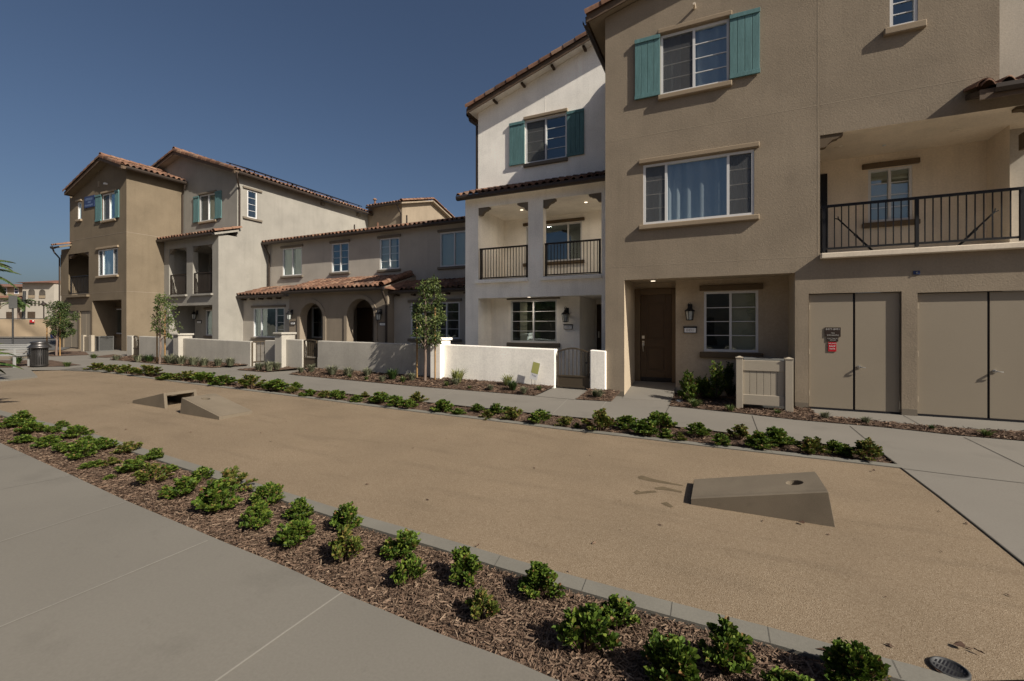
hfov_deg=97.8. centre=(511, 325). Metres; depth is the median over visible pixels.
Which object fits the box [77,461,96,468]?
shrub
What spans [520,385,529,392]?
grass tuft
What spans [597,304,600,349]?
door
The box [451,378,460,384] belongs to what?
grass tuft
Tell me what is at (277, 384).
shrub
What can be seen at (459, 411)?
shrub
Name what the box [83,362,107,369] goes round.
shrub
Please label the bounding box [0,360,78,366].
mulch bed
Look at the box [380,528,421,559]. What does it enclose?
shrub
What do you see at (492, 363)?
garden wall
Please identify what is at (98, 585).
paving joint
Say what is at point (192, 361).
grass tuft
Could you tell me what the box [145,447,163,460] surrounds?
shrub
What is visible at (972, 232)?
leaning pole
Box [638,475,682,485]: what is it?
gravel scuff
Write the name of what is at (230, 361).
grass tuft
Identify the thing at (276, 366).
grass tuft
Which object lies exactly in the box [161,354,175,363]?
grass tuft
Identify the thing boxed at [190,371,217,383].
shrub
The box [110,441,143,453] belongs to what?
shrub
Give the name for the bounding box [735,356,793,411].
vinyl screen
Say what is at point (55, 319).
young tree
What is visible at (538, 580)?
shrub
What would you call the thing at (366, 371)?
grass tuft
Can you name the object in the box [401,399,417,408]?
shrub
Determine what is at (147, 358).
grass tuft
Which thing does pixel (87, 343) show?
vinyl screen
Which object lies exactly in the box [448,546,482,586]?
shrub
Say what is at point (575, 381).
garden gate
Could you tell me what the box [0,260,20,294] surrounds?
palm
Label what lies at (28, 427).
shrub
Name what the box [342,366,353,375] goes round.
grass tuft
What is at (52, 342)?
street
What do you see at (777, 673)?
shrub
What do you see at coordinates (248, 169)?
solar panel
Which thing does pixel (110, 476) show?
shrub
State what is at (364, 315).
door
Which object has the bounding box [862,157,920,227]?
window
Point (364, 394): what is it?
shrub
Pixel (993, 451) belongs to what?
paving joint
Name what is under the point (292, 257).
window
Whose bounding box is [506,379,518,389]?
grass tuft
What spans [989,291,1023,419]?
storage door
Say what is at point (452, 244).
window
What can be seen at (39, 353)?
trash can
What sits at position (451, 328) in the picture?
window
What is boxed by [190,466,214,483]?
shrub
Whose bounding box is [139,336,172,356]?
garden wall
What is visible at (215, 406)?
bean bag board
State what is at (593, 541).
gravel litter
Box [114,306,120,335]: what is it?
window
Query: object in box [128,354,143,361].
grass tuft
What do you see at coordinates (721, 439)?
shrub
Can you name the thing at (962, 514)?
paving joint
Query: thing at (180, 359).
grass tuft
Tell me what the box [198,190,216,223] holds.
window
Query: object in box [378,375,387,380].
grass tuft
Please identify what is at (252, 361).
garden gate
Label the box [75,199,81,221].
window
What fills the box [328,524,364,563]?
shrub
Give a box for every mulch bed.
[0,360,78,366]
[0,417,856,680]
[49,351,88,355]
[97,354,120,357]
[112,356,244,367]
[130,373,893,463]
[239,367,296,371]
[292,368,552,395]
[576,389,619,400]
[671,396,1023,439]
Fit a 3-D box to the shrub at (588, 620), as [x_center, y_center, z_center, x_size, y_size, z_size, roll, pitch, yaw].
[0.370,1.507,2.220,0.350,0.266,0.234,0,0,4]
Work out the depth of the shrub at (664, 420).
6.87 m
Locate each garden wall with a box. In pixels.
[127,335,133,355]
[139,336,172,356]
[171,333,255,365]
[265,332,306,369]
[318,341,429,376]
[430,337,556,390]
[590,350,605,389]
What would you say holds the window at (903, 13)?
in the townhouse at (754, 149)
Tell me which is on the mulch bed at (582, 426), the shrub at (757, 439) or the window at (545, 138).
the shrub at (757, 439)
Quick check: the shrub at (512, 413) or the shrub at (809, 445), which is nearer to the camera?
the shrub at (809, 445)
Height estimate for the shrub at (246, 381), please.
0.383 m
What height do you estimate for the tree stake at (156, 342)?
1.959 m
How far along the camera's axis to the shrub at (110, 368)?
13.15 m
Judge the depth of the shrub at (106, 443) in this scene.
5.51 m
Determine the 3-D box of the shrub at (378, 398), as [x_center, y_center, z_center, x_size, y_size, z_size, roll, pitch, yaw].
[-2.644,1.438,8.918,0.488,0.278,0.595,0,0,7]
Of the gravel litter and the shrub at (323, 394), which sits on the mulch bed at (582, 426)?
the shrub at (323, 394)
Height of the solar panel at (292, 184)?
0.723 m
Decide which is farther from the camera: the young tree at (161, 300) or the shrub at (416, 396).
the young tree at (161, 300)
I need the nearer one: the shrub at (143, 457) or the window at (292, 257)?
the shrub at (143, 457)
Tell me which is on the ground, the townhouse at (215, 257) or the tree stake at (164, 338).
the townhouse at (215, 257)
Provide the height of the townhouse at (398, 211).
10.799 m
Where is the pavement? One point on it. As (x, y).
(212, 609)
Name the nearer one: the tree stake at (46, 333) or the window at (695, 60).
the window at (695, 60)
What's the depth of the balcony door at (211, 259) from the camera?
24.34 m
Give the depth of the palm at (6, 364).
7.83 m
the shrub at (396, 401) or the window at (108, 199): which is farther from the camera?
the window at (108, 199)
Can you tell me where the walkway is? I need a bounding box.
[0,350,1023,561]
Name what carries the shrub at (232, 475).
on the mulch bed at (635, 650)
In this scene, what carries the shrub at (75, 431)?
on the mulch bed at (635, 650)
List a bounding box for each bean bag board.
[132,389,196,407]
[180,393,251,419]
[691,472,834,526]
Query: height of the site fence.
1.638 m
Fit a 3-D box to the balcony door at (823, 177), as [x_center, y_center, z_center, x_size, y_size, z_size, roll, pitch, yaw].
[6.711,-2.385,10.193,0.801,2.050,0.046,0,0,25]
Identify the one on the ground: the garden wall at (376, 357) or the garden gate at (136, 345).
the garden wall at (376, 357)
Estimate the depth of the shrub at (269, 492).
3.94 m
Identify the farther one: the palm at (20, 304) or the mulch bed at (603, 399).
the palm at (20, 304)
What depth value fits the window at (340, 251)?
21.47 m
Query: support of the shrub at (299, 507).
on the mulch bed at (635, 650)
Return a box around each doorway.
[6,312,11,317]
[27,312,34,317]
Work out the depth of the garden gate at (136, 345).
18.44 m
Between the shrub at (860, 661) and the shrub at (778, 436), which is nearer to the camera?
the shrub at (860, 661)
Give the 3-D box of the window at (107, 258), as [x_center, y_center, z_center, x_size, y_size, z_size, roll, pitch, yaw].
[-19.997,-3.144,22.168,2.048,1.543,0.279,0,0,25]
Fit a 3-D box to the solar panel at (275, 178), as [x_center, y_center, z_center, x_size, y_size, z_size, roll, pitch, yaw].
[-13.055,-8.017,24.231,1.622,0.723,1.270,0,0,25]
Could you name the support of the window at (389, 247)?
in the townhouse at (356, 285)
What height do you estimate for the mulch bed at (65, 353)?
0.065 m
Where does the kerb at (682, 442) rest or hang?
on the ground
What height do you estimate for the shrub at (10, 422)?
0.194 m
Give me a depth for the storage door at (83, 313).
23.23 m
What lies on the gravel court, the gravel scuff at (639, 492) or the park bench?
the gravel scuff at (639, 492)
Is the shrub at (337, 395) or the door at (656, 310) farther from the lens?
the door at (656, 310)
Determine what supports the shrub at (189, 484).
on the mulch bed at (635, 650)
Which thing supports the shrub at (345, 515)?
on the mulch bed at (635, 650)
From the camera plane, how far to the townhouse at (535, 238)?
13.87 m
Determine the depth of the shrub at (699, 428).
6.56 m
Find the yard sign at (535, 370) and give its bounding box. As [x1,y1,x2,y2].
[530,361,540,384]
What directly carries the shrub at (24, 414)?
on the mulch bed at (635, 650)
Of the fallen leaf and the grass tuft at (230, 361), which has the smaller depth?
the fallen leaf
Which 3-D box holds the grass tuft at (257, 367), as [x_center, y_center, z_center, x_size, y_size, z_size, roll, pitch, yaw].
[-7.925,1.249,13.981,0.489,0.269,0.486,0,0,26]
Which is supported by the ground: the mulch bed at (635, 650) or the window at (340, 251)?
the mulch bed at (635, 650)
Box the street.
[0,339,70,349]
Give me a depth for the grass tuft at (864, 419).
7.23 m
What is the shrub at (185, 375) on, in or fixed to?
on the mulch bed at (582, 426)
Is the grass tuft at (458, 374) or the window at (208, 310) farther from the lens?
the window at (208, 310)
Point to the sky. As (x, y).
(358, 102)
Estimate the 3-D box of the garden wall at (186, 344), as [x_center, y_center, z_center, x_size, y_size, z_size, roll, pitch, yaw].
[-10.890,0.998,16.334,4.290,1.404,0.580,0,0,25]
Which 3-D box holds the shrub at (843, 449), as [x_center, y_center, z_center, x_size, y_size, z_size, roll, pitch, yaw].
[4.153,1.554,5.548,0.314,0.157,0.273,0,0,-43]
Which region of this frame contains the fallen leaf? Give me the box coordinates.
[953,641,964,647]
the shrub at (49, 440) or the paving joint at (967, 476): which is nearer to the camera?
the paving joint at (967, 476)
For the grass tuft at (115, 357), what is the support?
on the mulch bed at (180, 364)
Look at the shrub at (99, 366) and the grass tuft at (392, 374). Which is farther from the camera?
the shrub at (99, 366)
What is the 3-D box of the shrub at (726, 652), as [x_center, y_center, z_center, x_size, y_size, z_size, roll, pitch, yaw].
[1.007,1.506,2.098,0.255,0.265,0.263,0,0,16]
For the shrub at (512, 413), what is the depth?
7.48 m
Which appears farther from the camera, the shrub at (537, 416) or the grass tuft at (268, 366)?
the grass tuft at (268, 366)
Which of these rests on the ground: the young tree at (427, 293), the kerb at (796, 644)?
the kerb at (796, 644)
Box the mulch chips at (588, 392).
[579,388,618,399]
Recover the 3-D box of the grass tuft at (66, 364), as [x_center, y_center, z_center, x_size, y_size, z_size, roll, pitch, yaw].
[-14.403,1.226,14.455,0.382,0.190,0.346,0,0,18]
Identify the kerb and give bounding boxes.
[0,410,966,680]
[85,369,901,468]
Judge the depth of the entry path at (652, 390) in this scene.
10.28 m
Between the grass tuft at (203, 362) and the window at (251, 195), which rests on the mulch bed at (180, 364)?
the grass tuft at (203, 362)
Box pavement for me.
[0,443,556,680]
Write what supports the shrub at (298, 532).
on the mulch bed at (635, 650)
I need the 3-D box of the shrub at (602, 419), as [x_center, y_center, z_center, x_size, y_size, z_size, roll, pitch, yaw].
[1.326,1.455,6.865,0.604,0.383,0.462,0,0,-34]
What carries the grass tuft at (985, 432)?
on the mulch bed at (914, 425)
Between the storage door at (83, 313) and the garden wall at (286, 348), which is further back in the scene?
the storage door at (83, 313)
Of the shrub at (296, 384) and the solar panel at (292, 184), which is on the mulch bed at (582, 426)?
the shrub at (296, 384)
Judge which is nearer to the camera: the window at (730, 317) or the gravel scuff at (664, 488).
the gravel scuff at (664, 488)
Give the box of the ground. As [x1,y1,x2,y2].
[0,336,1023,680]
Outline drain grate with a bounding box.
[928,656,971,680]
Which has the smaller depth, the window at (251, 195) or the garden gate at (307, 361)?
the garden gate at (307, 361)
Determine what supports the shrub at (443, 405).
on the mulch bed at (582, 426)
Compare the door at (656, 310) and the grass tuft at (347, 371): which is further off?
the grass tuft at (347, 371)
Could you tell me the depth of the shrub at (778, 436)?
5.98 m
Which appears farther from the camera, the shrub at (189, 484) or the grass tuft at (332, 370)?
the grass tuft at (332, 370)
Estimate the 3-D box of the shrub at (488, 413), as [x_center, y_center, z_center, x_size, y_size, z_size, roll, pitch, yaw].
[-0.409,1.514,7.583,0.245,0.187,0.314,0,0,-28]
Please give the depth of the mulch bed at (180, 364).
15.45 m
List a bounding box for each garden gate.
[133,336,138,354]
[251,341,264,365]
[303,339,316,366]
[557,348,588,388]
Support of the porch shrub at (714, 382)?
on the mulch bed at (914, 425)
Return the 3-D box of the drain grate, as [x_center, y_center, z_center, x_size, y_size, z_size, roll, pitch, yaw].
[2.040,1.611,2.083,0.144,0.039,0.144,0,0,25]
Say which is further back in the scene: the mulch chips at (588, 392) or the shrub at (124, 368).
the shrub at (124, 368)
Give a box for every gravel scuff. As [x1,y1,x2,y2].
[634,490,655,493]
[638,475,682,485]
[655,486,681,491]
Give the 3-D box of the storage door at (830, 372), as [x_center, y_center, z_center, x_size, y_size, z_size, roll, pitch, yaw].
[6.062,0.481,8.509,0.695,2.168,0.065,0,0,25]
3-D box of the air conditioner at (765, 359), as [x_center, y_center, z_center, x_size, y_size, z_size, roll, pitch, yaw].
[5.021,1.108,8.914,0.730,0.944,0.730,0,0,25]
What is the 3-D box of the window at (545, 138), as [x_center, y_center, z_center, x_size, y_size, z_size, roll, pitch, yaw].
[1.205,-5.748,14.118,1.440,1.584,0.985,0,0,25]
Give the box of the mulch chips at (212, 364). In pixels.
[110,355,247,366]
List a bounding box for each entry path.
[536,385,589,398]
[623,381,675,401]
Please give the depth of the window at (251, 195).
22.73 m
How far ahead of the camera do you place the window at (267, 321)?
21.78 m
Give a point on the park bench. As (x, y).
(15, 350)
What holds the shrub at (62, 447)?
on the mulch bed at (635, 650)
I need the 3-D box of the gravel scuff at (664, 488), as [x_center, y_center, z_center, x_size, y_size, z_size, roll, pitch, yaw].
[1.533,1.603,4.382,0.260,0.001,0.105,0,0,25]
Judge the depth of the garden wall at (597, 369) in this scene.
10.25 m
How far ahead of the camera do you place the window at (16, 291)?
76.95 m
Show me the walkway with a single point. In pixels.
(990, 506)
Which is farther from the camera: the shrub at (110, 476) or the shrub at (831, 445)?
the shrub at (831, 445)
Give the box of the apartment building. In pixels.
[0,280,60,317]
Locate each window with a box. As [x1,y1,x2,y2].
[14,287,18,293]
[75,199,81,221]
[95,245,118,278]
[100,189,116,222]
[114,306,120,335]
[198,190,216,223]
[203,307,211,337]
[243,186,262,222]
[251,305,285,339]
[280,244,302,278]
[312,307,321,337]
[329,239,349,274]
[377,234,400,272]
[407,298,461,341]
[437,227,464,269]
[507,297,559,346]
[523,108,567,167]
[523,217,584,266]
[638,141,759,229]
[658,10,731,100]
[700,284,762,357]
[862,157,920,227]
[883,0,926,36]
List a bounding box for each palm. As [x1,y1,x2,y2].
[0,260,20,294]
[0,294,38,317]
[0,343,23,373]
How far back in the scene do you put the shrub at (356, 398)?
8.92 m
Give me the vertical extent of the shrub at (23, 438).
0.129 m
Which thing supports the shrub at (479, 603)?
on the mulch bed at (635, 650)
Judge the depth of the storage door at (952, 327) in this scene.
7.75 m
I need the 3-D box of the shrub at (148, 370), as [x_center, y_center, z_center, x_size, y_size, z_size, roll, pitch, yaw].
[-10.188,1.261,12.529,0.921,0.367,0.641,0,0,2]
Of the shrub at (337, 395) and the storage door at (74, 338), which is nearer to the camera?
the shrub at (337, 395)
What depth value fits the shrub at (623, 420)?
7.00 m
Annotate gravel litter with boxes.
[37,381,1012,649]
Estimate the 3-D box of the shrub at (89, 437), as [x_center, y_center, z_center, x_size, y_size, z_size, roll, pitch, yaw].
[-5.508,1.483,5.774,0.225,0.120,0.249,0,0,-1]
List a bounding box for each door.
[64,311,71,346]
[72,311,77,347]
[81,311,85,334]
[86,311,90,335]
[211,259,211,292]
[357,308,372,341]
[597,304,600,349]
[641,294,671,381]
[809,293,852,408]
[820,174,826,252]
[855,292,899,411]
[918,292,986,417]
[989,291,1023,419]
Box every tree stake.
[46,324,47,341]
[59,313,60,355]
[156,310,157,362]
[164,312,165,362]
[416,310,417,377]
[434,307,435,379]
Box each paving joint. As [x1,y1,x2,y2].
[0,540,207,626]
[215,592,342,680]
[884,454,1023,562]
[903,468,1020,482]
[964,437,1022,465]
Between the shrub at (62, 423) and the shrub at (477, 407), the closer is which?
the shrub at (62, 423)
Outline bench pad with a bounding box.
[0,366,37,380]
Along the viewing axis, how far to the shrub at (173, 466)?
4.80 m
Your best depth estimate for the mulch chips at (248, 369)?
14.12 m
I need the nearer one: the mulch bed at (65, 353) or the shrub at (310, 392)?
the shrub at (310, 392)
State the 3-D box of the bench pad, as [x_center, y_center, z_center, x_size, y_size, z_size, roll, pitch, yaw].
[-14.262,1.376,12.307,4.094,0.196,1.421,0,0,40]
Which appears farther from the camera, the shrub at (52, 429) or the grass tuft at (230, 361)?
the grass tuft at (230, 361)
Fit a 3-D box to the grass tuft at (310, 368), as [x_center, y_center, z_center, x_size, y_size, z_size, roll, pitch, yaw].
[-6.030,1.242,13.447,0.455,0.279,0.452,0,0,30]
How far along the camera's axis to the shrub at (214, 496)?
3.78 m
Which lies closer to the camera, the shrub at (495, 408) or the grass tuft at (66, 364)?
the shrub at (495, 408)
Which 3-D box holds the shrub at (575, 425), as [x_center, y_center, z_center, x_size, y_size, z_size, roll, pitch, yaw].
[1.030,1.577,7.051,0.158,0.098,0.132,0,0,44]
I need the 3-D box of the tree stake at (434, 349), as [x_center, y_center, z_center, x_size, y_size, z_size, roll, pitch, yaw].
[-2.038,0.545,11.833,0.044,2.055,0.046,0,0,25]
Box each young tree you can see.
[42,300,80,355]
[150,292,180,363]
[410,275,446,380]
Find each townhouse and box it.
[50,152,186,350]
[151,146,372,340]
[236,215,464,353]
[365,197,454,227]
[456,31,604,375]
[583,0,1023,422]
[939,0,1023,292]
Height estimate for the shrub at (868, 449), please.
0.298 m
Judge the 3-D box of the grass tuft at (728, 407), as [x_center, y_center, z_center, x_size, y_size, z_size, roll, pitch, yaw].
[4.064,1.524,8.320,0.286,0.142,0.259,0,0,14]
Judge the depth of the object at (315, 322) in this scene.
21.49 m
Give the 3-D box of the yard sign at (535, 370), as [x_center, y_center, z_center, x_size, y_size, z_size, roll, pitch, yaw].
[0.557,1.168,10.776,0.288,0.618,0.012,0,0,25]
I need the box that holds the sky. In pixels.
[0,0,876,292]
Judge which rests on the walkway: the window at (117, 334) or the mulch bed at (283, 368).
the mulch bed at (283, 368)
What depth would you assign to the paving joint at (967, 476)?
4.73 m
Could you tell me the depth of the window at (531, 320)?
14.91 m
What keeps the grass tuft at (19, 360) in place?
on the mulch bed at (22, 363)
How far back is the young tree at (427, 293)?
11.74 m
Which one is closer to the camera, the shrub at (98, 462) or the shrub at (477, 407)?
the shrub at (98, 462)
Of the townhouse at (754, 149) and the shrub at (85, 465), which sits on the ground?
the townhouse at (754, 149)
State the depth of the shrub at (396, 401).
8.46 m
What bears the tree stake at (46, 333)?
on the mulch bed at (65, 353)
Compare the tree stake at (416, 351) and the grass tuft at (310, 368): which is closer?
the tree stake at (416, 351)
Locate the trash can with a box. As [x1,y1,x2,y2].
[26,341,51,365]
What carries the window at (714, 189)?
in the townhouse at (754, 149)
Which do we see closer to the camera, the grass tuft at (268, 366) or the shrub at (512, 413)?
the shrub at (512, 413)
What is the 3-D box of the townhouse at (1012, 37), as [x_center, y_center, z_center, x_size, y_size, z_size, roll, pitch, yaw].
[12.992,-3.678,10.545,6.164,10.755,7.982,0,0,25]
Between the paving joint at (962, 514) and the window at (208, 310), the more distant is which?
the window at (208, 310)
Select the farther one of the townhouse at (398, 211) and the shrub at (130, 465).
the townhouse at (398, 211)
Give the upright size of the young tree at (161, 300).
2.570 m
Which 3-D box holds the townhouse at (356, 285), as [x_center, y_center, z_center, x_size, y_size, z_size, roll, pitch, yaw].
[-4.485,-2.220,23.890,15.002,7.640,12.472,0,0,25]
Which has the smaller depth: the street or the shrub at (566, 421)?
the shrub at (566, 421)
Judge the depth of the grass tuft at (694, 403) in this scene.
8.69 m
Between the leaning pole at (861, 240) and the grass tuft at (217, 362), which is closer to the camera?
the leaning pole at (861, 240)
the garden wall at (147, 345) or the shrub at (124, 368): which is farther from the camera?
the garden wall at (147, 345)
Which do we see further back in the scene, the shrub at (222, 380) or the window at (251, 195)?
the window at (251, 195)
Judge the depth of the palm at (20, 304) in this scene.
44.88 m
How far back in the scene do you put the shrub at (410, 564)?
2.77 m
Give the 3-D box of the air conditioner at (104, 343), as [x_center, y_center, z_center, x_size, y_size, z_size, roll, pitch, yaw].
[-19.473,0.853,21.340,0.640,0.735,0.640,0,0,25]
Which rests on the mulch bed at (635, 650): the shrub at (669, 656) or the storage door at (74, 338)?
the shrub at (669, 656)
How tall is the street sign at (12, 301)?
2.712 m
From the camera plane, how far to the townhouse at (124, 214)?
22.45 m
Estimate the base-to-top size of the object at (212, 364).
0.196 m
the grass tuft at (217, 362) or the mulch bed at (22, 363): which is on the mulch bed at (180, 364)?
the grass tuft at (217, 362)
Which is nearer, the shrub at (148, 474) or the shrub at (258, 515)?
the shrub at (258, 515)
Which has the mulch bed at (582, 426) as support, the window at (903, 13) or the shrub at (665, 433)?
the shrub at (665, 433)
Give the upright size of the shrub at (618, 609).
0.197 m
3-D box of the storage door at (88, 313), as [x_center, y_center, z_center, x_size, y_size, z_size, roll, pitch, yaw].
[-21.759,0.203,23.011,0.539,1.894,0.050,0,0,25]
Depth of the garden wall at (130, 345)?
18.54 m
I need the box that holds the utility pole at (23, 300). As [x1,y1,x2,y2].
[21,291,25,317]
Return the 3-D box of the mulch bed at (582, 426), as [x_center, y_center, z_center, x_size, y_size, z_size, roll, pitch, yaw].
[-4.657,1.496,9.962,20.585,0.268,1.054,0,0,25]
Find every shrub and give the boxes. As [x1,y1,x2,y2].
[0,416,27,428]
[7,434,37,442]
[11,410,36,420]
[13,421,48,433]
[29,434,62,446]
[43,425,64,432]
[51,441,75,452]
[54,420,70,426]
[59,424,97,438]
[65,438,101,459]
[75,435,96,441]
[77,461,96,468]
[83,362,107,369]
[90,459,106,467]
[92,437,118,450]
[95,456,121,466]
[103,364,121,371]
[103,474,116,479]
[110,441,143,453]
[114,364,134,373]
[114,458,149,473]
[129,364,165,376]
[131,462,175,485]
[133,455,148,460]
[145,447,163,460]
[154,373,175,379]
[157,475,199,498]
[169,464,178,471]
[170,370,196,380]
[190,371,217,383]
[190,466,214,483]
[191,477,244,513]
[207,374,237,385]
[218,465,257,492]
[236,374,265,388]
[238,501,273,528]
[248,481,285,505]
[260,378,289,391]
[270,517,315,549]
[281,496,314,519]
[284,386,298,393]
[290,381,302,388]
[299,389,315,396]
[317,390,332,398]
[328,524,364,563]
[329,501,363,529]
[330,389,346,399]
[350,394,364,401]
[360,391,369,397]
[366,391,390,404]
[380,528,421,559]
[384,395,403,406]
[390,552,426,586]
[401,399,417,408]
[409,391,429,402]
[429,399,453,412]
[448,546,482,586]
[451,408,465,414]
[465,586,500,622]
[470,403,483,412]
[479,409,493,419]
[487,403,503,414]
[500,406,522,420]
[517,560,567,599]
[527,408,551,423]
[552,602,622,654]
[555,416,573,426]
[573,423,580,427]
[581,408,616,430]
[599,593,640,631]
[614,415,638,429]
[629,418,658,436]
[640,628,700,680]
[645,410,677,430]
[657,428,674,438]
[667,431,687,440]
[677,369,698,399]
[684,422,711,435]
[694,376,707,397]
[696,614,755,675]
[702,360,728,399]
[711,433,731,445]
[723,361,735,396]
[726,424,748,439]
[743,430,778,449]
[759,665,814,680]
[763,426,795,446]
[792,436,831,454]
[819,637,891,680]
[823,439,842,452]
[833,443,857,456]
[851,437,883,460]
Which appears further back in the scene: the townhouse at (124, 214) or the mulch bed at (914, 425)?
the townhouse at (124, 214)
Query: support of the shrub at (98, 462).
on the mulch bed at (635, 650)
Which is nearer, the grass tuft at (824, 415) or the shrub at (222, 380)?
the grass tuft at (824, 415)
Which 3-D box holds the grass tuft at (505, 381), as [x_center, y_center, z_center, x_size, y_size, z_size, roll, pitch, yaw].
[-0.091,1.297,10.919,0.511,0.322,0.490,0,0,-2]
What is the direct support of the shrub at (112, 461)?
on the mulch bed at (635, 650)
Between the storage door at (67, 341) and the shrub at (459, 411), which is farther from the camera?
the storage door at (67, 341)
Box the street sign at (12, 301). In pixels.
[9,295,16,345]
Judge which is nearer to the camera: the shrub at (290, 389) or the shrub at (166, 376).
the shrub at (290, 389)
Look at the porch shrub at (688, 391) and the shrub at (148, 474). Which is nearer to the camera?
the shrub at (148, 474)
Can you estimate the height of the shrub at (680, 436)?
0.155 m
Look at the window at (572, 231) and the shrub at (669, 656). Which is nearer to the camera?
the shrub at (669, 656)
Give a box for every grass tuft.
[9,356,23,363]
[63,361,71,366]
[112,355,121,359]
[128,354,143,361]
[143,354,155,361]
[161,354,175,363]
[173,353,188,363]
[186,356,199,364]
[197,356,209,365]
[211,357,223,365]
[224,357,236,365]
[252,362,263,369]
[262,360,273,370]
[269,361,281,369]
[305,363,317,371]
[324,365,339,374]
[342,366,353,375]
[362,367,371,375]
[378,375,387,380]
[386,367,399,378]
[398,376,406,381]
[407,371,415,379]
[447,367,470,380]
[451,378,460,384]
[502,374,514,385]
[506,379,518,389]
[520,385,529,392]
[593,388,604,396]
[687,398,702,406]
[725,405,735,410]
[818,411,832,418]
[858,415,871,423]
[979,429,995,436]
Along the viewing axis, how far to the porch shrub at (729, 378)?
9.95 m
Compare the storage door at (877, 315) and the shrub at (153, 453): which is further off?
the storage door at (877, 315)
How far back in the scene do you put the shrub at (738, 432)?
6.36 m
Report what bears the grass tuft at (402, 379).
on the mulch bed at (450, 383)
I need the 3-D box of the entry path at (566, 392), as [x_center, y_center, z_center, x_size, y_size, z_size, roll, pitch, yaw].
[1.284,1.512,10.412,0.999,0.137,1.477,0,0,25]
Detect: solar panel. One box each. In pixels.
[226,162,269,176]
[253,171,290,183]
[276,179,311,189]
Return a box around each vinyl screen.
[81,335,94,351]
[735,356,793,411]
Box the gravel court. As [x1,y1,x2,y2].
[0,370,1023,680]
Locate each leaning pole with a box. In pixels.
[835,216,872,249]
[958,208,998,244]
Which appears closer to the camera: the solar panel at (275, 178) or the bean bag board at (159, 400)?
the bean bag board at (159, 400)
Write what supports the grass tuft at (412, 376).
on the mulch bed at (450, 383)
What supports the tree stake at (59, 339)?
on the mulch bed at (65, 353)
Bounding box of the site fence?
[0,318,58,337]
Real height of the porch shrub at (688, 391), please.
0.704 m
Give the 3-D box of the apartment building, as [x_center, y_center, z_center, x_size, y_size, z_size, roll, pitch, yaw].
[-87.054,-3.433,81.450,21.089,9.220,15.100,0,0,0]
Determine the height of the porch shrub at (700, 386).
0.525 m
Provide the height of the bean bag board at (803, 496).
0.275 m
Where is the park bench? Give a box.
[0,344,29,367]
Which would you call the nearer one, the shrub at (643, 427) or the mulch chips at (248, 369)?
the shrub at (643, 427)
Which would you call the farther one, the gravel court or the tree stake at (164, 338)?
the tree stake at (164, 338)
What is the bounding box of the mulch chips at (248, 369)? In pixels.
[238,365,289,371]
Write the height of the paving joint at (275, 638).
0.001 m
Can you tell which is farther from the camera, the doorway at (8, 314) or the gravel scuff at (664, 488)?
the doorway at (8, 314)
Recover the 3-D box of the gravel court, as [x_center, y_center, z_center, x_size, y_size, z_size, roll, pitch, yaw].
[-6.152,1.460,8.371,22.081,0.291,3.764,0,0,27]
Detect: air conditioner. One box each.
[95,336,113,350]
[743,357,783,408]
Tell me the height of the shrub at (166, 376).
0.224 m
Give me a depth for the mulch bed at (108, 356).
18.68 m
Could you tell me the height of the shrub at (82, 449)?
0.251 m

